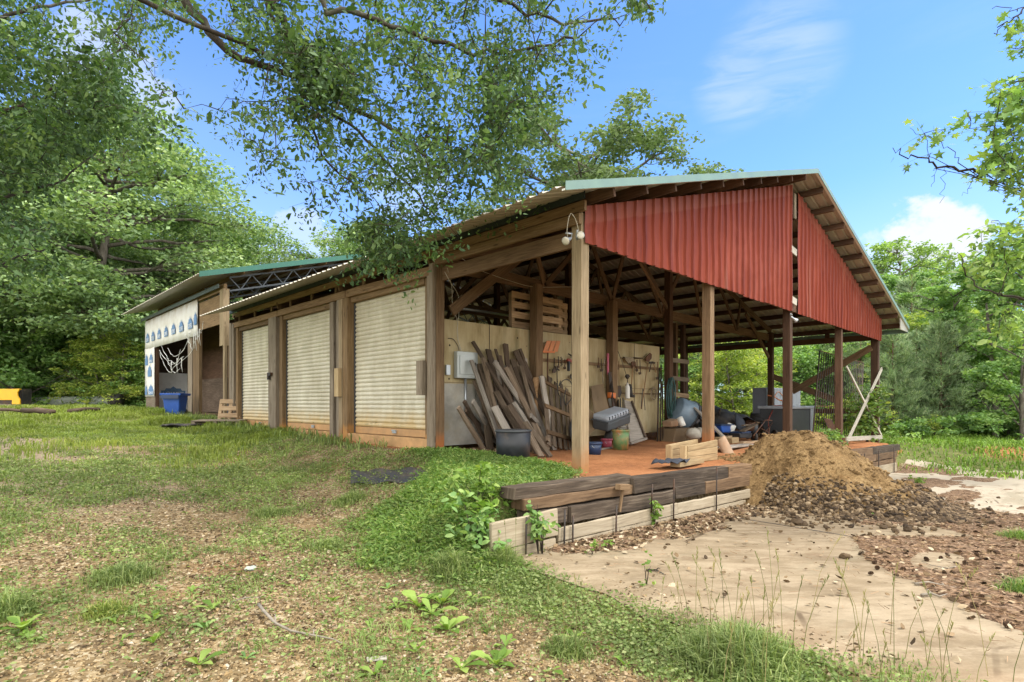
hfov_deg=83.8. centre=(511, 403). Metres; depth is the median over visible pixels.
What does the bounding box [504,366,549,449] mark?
lumber board
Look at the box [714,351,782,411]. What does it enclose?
shrub
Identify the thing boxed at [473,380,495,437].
lumber board
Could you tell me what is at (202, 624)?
broadleaf weed
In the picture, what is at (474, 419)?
lumber board
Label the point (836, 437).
thin weed
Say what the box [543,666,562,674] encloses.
broadleaf weed
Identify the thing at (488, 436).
lumber board
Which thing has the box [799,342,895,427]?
shrub
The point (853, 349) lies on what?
pine tree
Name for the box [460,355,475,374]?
door
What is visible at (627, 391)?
sprayer
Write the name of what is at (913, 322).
sapling
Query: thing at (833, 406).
iron grille
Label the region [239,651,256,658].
broadleaf weed
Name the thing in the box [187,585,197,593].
broadleaf weed
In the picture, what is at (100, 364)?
understory shrub
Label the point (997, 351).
shrub
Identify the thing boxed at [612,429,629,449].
bucket
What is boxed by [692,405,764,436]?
black tarp heap
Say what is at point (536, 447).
lumber board
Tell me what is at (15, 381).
understory shrub
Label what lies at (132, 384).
understory shrub
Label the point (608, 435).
scrap heap
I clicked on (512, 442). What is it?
plastic tub
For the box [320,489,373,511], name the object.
grass clump
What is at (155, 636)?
broadleaf weed
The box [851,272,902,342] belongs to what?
sweetgum tree
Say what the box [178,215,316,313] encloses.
oak tree
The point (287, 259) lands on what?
oak tree
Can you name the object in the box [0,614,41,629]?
broadleaf weed
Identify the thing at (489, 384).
lumber board
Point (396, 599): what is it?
broadleaf weed
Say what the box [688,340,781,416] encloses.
sapling
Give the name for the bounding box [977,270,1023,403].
sweetgum tree
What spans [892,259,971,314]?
sweetgum tree
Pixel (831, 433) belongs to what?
bush
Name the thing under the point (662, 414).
wall pipe
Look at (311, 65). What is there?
overhanging oak
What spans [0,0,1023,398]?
sky
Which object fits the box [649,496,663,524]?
vine
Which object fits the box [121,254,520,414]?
wrapped barn
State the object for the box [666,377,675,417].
garden hose
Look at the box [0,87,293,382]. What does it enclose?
oak
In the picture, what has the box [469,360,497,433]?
lumber board
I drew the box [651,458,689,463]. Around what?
dark rag
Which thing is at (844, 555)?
loose rock
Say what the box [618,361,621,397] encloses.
spade
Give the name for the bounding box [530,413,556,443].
lumber board
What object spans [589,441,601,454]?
bucket
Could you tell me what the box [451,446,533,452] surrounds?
blown leaves
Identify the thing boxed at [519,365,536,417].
lumber board
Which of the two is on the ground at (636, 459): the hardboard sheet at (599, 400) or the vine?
the hardboard sheet at (599, 400)
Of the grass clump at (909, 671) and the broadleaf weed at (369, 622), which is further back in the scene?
the broadleaf weed at (369, 622)
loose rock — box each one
[790,518,802,525]
[839,553,850,558]
[879,524,887,528]
[882,522,892,527]
[891,528,899,532]
[903,526,911,531]
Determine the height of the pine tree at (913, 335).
5.302 m
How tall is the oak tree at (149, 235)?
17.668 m
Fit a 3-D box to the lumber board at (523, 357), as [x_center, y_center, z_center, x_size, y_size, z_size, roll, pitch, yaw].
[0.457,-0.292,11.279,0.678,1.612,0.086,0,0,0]
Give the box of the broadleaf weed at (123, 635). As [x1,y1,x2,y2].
[116,633,135,640]
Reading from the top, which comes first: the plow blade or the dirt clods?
the plow blade
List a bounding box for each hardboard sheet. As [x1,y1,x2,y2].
[568,395,594,433]
[591,384,608,412]
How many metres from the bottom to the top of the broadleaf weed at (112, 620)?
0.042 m
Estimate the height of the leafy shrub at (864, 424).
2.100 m
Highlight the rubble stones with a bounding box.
[718,472,1010,539]
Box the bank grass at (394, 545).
[341,447,576,595]
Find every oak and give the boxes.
[0,0,238,304]
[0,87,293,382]
[63,0,667,309]
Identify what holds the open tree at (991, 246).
on the ground at (636, 459)
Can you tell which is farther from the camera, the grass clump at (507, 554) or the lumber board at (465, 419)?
the lumber board at (465, 419)
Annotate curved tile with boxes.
[718,436,733,452]
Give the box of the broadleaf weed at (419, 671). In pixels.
[414,667,433,676]
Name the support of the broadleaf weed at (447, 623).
on the ground at (636, 459)
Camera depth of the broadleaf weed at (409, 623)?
3.89 m
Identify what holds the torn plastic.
hanging from the wrapped barn at (202, 378)
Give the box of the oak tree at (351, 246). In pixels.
[291,220,402,306]
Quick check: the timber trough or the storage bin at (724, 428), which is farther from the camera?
the storage bin at (724, 428)
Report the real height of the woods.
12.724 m
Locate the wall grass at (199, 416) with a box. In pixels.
[117,405,391,450]
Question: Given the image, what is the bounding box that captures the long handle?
[610,381,613,406]
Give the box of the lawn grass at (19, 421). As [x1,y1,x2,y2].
[0,403,327,500]
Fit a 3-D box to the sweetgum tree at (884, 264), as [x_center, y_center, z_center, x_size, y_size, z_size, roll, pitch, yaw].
[25.739,-4.804,37.788,7.792,12.604,8.134,0,0,-23]
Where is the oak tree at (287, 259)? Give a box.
[260,256,298,263]
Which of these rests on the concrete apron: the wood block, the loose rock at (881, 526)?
the loose rock at (881, 526)
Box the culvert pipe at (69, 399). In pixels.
[32,396,106,405]
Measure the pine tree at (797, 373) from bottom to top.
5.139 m
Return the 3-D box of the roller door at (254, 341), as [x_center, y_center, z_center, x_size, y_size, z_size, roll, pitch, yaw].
[-7.071,-0.801,15.885,0.090,2.823,2.404,0,0,-44]
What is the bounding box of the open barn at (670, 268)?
[199,168,909,473]
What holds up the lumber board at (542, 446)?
on the ground at (636, 459)
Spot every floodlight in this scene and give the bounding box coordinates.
[562,232,571,244]
[575,230,584,239]
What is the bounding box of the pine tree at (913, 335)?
[868,322,974,424]
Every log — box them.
[0,408,21,412]
[1,404,55,412]
[20,408,50,414]
[67,407,99,412]
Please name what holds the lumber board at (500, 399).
on the ground at (636, 459)
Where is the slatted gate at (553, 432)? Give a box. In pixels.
[541,375,571,449]
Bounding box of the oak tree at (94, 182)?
[58,146,180,279]
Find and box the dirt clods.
[718,430,928,499]
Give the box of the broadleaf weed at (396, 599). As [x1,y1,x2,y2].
[387,597,407,608]
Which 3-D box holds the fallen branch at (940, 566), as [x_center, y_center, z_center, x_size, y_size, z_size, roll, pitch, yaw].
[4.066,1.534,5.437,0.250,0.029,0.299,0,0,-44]
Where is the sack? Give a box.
[686,427,700,438]
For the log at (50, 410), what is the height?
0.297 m
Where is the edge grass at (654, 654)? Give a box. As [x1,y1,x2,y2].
[435,553,925,681]
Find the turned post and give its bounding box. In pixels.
[533,377,539,411]
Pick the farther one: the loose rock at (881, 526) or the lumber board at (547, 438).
the lumber board at (547, 438)
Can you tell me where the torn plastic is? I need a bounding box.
[159,324,202,373]
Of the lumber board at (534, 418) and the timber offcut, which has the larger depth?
the lumber board at (534, 418)
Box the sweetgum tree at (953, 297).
[919,266,1001,421]
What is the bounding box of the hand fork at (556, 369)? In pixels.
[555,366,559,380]
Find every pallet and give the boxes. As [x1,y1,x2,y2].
[191,419,246,423]
[218,399,240,422]
[509,291,562,333]
[543,303,567,334]
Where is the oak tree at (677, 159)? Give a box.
[563,124,743,180]
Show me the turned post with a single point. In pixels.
(536, 381)
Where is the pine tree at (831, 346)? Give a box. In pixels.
[817,333,865,405]
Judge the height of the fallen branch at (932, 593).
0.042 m
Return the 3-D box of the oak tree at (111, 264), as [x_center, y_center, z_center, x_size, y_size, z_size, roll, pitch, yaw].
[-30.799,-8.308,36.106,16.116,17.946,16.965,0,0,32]
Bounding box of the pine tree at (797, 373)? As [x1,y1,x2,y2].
[793,345,829,401]
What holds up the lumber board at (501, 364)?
on the ground at (636, 459)
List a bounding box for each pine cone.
[969,602,978,608]
[1003,621,1015,628]
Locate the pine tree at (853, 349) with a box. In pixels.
[821,341,888,416]
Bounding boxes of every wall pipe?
[656,368,659,440]
[660,364,661,440]
[662,384,663,439]
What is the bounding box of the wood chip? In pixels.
[366,655,386,661]
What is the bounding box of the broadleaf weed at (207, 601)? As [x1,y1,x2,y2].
[192,598,221,610]
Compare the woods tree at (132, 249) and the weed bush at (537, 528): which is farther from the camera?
the woods tree at (132, 249)
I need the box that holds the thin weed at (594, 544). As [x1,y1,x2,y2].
[584,539,598,553]
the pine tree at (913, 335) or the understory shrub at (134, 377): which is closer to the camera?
the pine tree at (913, 335)
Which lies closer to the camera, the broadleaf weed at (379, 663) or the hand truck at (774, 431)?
the broadleaf weed at (379, 663)
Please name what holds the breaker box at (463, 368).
attached to the open barn at (670, 268)
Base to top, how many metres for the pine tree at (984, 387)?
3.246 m
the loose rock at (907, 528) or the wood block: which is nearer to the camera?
the loose rock at (907, 528)
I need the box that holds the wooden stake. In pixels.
[615,484,629,511]
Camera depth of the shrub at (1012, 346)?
24.82 m
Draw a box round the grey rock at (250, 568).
[244,565,255,570]
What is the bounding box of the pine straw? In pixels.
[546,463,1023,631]
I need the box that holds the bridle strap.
[559,379,571,404]
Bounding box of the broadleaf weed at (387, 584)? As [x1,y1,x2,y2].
[379,582,395,588]
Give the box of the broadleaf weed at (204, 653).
[185,648,226,664]
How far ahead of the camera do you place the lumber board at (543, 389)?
11.06 m
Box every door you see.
[242,325,267,425]
[286,310,329,430]
[354,286,424,437]
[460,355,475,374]
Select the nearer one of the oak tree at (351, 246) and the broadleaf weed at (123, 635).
the broadleaf weed at (123, 635)
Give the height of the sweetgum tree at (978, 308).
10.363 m
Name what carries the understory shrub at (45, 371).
on the ground at (636, 459)
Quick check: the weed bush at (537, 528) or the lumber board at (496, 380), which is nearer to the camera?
the weed bush at (537, 528)
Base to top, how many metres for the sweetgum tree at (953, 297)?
7.510 m
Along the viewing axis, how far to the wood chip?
3.42 m
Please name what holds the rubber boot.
hanging from the pulley
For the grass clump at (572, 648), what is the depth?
3.56 m
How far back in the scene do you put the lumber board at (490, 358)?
10.54 m
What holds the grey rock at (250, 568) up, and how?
on the ground at (636, 459)
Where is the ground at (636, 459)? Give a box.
[0,399,1023,681]
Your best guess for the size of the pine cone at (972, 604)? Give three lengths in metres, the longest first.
0.065 x 0.050 x 0.050 m
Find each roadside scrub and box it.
[661,397,856,427]
[886,409,1023,439]
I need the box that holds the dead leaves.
[543,496,1023,662]
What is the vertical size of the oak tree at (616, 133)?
22.790 m
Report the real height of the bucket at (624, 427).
0.424 m
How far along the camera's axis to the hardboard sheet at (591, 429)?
11.79 m
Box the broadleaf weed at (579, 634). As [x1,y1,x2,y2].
[559,628,583,637]
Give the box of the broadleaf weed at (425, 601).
[420,598,458,616]
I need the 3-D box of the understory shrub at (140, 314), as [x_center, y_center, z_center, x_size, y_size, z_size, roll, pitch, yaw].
[-23.161,-2.990,36.118,8.902,7.944,9.908,0,0,-38]
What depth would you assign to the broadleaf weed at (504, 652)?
3.42 m
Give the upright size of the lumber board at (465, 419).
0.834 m
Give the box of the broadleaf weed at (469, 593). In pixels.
[467,591,489,602]
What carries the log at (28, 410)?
on the ground at (636, 459)
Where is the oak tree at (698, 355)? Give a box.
[660,340,755,400]
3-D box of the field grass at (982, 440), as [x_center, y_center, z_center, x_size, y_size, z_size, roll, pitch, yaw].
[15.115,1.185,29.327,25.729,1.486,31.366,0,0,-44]
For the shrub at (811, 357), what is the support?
on the ground at (636, 459)
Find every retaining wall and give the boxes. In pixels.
[489,463,751,554]
[851,444,899,472]
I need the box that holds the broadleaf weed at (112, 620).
[109,617,127,622]
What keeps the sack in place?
on the ground at (636, 459)
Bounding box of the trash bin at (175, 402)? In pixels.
[159,393,190,414]
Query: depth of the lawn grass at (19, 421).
13.32 m
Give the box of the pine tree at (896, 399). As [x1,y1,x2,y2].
[846,329,942,427]
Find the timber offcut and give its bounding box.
[670,458,703,466]
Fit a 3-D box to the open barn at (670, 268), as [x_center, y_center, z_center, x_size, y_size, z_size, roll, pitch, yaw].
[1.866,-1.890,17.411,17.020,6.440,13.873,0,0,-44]
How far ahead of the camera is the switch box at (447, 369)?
10.07 m
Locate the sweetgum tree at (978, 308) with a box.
[957,277,1023,345]
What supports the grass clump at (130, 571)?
on the ground at (636, 459)
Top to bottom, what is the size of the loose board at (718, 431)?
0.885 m
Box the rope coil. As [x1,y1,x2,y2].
[650,387,656,399]
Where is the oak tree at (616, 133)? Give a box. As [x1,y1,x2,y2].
[464,87,687,215]
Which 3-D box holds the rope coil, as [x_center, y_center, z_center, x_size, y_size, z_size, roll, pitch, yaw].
[3.630,-0.268,14.634,0.342,0.348,0.069,0,0,-44]
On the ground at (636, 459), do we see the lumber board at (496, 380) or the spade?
the lumber board at (496, 380)
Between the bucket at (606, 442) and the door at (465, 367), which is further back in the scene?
the bucket at (606, 442)
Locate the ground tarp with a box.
[351,467,433,483]
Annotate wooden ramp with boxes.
[624,400,646,443]
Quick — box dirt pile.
[735,431,944,520]
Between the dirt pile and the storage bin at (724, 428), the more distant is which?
the storage bin at (724, 428)
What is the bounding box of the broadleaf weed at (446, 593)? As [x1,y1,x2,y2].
[417,589,459,604]
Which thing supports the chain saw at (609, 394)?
hanging from the open barn at (670, 268)
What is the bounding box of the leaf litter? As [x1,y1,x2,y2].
[0,438,900,681]
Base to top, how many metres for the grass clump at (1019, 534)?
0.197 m
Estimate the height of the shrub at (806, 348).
5.607 m
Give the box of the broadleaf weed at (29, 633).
[19,629,44,639]
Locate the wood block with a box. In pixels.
[714,437,738,443]
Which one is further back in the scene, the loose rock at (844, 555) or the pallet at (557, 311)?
the pallet at (557, 311)
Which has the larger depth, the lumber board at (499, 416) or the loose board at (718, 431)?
the loose board at (718, 431)
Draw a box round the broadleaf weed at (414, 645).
[404,641,425,650]
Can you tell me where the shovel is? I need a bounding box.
[641,353,651,408]
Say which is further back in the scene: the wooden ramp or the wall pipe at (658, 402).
the wall pipe at (658, 402)
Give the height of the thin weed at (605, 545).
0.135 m
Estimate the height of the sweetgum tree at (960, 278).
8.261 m
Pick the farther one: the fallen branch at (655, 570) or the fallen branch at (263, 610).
the fallen branch at (655, 570)
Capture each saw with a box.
[607,372,615,405]
[623,357,642,363]
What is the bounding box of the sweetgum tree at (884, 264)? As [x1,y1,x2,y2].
[858,236,965,373]
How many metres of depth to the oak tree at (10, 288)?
29.39 m
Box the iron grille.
[812,350,863,436]
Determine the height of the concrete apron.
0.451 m
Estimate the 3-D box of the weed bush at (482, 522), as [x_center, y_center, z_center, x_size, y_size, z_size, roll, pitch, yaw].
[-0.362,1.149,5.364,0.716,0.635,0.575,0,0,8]
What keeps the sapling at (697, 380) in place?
on the ground at (636, 459)
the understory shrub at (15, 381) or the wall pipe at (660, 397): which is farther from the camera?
the understory shrub at (15, 381)
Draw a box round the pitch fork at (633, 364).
[631,361,635,383]
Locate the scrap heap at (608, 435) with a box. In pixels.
[604,430,612,438]
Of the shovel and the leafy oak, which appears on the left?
the leafy oak
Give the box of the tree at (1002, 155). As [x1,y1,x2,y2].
[891,6,1023,212]
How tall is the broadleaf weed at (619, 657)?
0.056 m
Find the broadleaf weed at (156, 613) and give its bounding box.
[140,609,161,622]
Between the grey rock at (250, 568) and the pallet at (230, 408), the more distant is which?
the pallet at (230, 408)
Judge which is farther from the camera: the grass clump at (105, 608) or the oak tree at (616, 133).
the oak tree at (616, 133)
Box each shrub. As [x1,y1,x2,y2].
[0,280,72,396]
[0,300,108,405]
[0,305,92,396]
[0,311,137,395]
[1,338,71,392]
[45,365,92,396]
[48,325,141,404]
[67,294,157,399]
[68,337,145,404]
[77,333,145,405]
[96,351,145,406]
[661,355,737,422]
[714,347,826,408]
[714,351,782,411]
[776,344,855,425]
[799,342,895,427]
[843,380,894,441]
[869,436,925,446]
[923,345,1019,434]
[929,329,1022,437]
[958,318,1022,432]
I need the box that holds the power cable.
[462,258,597,291]
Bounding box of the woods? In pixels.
[660,328,982,397]
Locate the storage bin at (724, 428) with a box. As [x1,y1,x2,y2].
[714,424,733,432]
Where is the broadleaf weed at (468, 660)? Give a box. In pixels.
[449,654,486,672]
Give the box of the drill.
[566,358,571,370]
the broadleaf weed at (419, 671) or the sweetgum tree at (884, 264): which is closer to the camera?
the broadleaf weed at (419, 671)
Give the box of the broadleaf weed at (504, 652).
[471,648,514,666]
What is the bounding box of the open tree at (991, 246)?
[922,203,1023,352]
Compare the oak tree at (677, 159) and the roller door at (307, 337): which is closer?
the roller door at (307, 337)
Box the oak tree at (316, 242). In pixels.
[263,220,362,263]
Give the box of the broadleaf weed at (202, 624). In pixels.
[189,619,217,633]
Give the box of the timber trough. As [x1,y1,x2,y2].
[665,439,717,460]
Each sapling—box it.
[660,343,760,412]
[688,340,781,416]
[722,348,803,414]
[850,310,958,426]
[908,306,1016,349]
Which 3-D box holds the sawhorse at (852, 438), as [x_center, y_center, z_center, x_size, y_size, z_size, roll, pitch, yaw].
[10.304,-0.029,16.654,3.906,2.253,0.105,0,0,-44]
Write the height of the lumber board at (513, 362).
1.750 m
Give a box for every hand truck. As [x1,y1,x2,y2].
[751,420,772,440]
[764,400,782,433]
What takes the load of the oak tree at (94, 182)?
on the ground at (636, 459)
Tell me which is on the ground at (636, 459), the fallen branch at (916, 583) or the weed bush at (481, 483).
the weed bush at (481, 483)
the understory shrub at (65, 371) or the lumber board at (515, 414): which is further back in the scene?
the understory shrub at (65, 371)
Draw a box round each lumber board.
[457,406,485,449]
[462,400,485,444]
[464,408,495,445]
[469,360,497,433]
[471,341,519,415]
[471,399,495,443]
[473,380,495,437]
[477,364,493,449]
[479,369,484,389]
[481,357,496,418]
[483,373,496,423]
[485,349,508,424]
[491,405,510,428]
[493,360,525,414]
[494,349,512,402]
[494,390,531,451]
[495,362,509,425]
[497,355,512,428]
[503,343,513,401]
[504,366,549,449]
[506,403,535,453]
[509,364,541,437]
[510,359,523,385]
[513,350,557,441]
[513,367,528,405]
[513,401,543,452]
[518,348,538,392]
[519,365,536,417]
[521,376,550,448]
[522,421,552,457]
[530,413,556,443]
[530,431,544,456]
[536,432,550,452]
[539,376,556,449]
[545,436,557,447]
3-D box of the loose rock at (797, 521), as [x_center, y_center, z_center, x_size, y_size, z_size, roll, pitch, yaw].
[3.709,1.541,7.422,0.165,0.107,0.148,-1,-7,-8]
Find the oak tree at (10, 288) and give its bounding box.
[0,112,133,335]
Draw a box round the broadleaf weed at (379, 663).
[360,660,386,675]
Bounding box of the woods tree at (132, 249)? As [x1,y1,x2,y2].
[12,212,173,382]
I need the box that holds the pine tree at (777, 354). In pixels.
[740,336,799,396]
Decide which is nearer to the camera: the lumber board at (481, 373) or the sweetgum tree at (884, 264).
the lumber board at (481, 373)
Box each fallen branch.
[257,603,341,643]
[646,568,665,574]
[914,581,956,587]
[920,589,946,596]
[922,561,959,568]
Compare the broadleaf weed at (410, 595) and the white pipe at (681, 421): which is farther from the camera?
the white pipe at (681, 421)
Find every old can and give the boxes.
[727,423,735,430]
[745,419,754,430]
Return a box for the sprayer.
[625,383,629,398]
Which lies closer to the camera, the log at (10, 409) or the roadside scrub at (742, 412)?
the log at (10, 409)
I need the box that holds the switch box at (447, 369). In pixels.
[445,365,449,374]
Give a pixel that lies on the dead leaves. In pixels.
(955, 659)
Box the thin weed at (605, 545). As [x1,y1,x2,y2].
[601,539,613,548]
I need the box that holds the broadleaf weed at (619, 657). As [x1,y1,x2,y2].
[614,655,637,664]
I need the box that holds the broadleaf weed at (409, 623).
[401,618,426,630]
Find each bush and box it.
[441,489,511,551]
[442,460,507,511]
[523,500,551,553]
[529,513,560,553]
[818,428,848,445]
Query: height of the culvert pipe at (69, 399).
0.657 m
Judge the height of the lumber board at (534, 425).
1.636 m
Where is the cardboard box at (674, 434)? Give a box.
[656,427,691,441]
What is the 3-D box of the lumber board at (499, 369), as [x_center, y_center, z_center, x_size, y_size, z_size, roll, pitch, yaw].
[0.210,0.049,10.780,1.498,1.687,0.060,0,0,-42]
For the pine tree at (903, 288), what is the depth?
32.96 m
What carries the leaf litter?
on the ground at (636, 459)
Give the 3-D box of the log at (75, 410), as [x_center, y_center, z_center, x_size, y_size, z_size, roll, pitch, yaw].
[-12.903,0.195,17.231,0.132,0.177,1.246,0,0,-1]
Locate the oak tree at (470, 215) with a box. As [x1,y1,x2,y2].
[440,167,595,222]
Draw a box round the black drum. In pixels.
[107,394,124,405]
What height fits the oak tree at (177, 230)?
13.378 m
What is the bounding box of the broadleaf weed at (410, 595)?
[401,590,438,611]
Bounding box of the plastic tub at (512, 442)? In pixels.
[495,429,531,457]
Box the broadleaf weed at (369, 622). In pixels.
[363,618,375,628]
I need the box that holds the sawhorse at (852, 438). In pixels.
[845,365,882,442]
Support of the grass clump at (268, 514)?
on the ground at (636, 459)
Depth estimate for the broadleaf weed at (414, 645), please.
3.60 m
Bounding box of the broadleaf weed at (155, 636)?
[142,632,164,642]
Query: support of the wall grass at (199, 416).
on the ground at (636, 459)
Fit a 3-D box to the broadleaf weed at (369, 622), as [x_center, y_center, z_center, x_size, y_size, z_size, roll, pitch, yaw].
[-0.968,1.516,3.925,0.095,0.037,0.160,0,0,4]
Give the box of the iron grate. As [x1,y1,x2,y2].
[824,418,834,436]
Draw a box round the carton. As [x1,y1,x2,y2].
[662,419,677,426]
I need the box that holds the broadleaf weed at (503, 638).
[493,634,516,648]
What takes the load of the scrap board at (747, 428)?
on the tool box at (747, 434)
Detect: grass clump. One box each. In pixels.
[0,583,58,623]
[66,558,182,595]
[67,596,140,627]
[240,505,293,522]
[308,535,350,552]
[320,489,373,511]
[420,546,483,587]
[481,514,531,569]
[535,574,606,667]
[644,530,865,681]
[804,558,1023,681]
[985,554,1023,593]
[996,526,1023,539]
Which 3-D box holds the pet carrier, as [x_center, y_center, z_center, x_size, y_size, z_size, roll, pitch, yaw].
[2.068,0.309,11.817,0.864,0.509,0.447,0,0,-44]
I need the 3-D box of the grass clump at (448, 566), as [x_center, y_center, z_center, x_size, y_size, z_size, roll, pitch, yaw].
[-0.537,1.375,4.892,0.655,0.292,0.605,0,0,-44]
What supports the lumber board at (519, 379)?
on the ground at (636, 459)
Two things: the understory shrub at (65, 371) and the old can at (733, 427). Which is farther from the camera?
the understory shrub at (65, 371)
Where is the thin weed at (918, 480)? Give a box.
[908,475,926,482]
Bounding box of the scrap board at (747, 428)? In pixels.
[739,423,757,431]
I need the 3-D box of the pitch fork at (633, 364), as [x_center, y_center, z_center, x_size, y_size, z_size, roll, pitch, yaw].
[2.982,-0.728,14.018,0.210,0.629,0.031,0,0,-44]
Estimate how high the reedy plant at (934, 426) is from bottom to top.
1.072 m
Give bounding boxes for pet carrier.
[591,406,630,431]
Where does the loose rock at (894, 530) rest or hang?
on the concrete apron
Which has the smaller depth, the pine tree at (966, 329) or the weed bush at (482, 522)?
the weed bush at (482, 522)
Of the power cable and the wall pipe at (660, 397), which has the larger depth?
the wall pipe at (660, 397)
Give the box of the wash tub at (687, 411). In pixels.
[667,398,700,427]
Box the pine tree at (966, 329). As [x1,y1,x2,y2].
[929,306,1014,409]
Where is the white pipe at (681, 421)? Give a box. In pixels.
[677,416,685,426]
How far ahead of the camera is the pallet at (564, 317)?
12.68 m
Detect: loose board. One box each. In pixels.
[694,407,724,436]
[717,443,753,448]
[739,440,758,443]
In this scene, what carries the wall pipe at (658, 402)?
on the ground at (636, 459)
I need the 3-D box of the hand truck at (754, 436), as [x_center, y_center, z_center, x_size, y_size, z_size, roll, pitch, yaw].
[7.002,0.737,15.800,0.261,0.582,2.140,0,0,43]
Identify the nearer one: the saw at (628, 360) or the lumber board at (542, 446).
the lumber board at (542, 446)
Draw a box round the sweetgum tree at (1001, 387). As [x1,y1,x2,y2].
[960,243,1023,438]
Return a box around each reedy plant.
[885,405,901,435]
[928,414,941,435]
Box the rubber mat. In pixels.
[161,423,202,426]
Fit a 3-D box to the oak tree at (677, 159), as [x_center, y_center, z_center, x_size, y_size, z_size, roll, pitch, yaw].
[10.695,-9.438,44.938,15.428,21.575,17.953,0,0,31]
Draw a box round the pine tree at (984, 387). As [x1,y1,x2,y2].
[959,377,1005,430]
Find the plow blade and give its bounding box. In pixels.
[0,389,31,404]
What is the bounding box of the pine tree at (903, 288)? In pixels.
[884,269,940,382]
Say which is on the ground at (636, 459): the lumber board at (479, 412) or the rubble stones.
the lumber board at (479, 412)
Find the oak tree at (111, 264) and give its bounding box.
[0,152,172,358]
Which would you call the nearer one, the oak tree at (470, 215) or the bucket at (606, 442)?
the bucket at (606, 442)
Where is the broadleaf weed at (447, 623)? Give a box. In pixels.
[430,616,468,632]
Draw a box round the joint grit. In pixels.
[741,518,851,536]
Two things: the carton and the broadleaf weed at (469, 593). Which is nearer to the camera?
the broadleaf weed at (469, 593)
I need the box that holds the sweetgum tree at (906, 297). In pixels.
[891,271,965,394]
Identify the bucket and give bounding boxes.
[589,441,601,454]
[601,438,612,446]
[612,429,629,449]
[618,425,629,443]
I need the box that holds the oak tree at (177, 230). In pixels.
[113,212,263,332]
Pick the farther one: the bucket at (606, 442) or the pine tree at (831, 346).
the pine tree at (831, 346)
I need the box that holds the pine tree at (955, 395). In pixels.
[895,317,992,434]
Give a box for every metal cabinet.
[753,387,766,412]
[757,406,813,433]
[774,388,782,404]
[792,391,799,405]
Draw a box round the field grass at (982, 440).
[661,419,1023,479]
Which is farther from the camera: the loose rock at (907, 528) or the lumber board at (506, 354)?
the lumber board at (506, 354)
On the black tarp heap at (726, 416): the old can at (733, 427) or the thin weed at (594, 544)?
the old can at (733, 427)
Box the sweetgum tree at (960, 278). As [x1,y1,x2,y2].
[935,239,1023,437]
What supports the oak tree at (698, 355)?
on the ground at (636, 459)
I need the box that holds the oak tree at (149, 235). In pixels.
[114,204,265,335]
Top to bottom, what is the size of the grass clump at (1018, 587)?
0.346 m
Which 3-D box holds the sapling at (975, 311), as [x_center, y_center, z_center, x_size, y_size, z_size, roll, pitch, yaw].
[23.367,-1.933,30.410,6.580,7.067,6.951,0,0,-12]
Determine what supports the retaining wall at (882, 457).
on the ground at (636, 459)
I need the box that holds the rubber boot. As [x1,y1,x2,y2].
[629,384,634,397]
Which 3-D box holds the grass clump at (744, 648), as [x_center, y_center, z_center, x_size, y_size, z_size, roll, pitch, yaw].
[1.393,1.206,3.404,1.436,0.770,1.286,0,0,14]
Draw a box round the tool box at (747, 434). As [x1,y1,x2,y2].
[729,429,751,437]
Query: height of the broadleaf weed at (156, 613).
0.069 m
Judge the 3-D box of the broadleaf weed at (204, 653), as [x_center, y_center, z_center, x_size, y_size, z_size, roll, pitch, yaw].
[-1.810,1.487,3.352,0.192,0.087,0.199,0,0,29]
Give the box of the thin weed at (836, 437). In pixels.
[825,434,842,441]
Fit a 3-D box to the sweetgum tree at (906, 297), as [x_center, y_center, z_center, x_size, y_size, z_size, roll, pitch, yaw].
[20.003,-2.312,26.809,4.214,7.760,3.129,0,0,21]
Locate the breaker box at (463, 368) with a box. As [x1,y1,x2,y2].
[454,351,477,415]
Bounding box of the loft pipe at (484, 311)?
[462,308,508,316]
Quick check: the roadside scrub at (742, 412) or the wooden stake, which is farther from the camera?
the roadside scrub at (742, 412)
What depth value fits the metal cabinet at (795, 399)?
23.32 m
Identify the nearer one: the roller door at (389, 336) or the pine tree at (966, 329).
the roller door at (389, 336)
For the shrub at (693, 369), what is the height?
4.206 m
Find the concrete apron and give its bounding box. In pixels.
[517,459,1023,681]
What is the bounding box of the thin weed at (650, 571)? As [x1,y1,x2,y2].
[638,550,655,585]

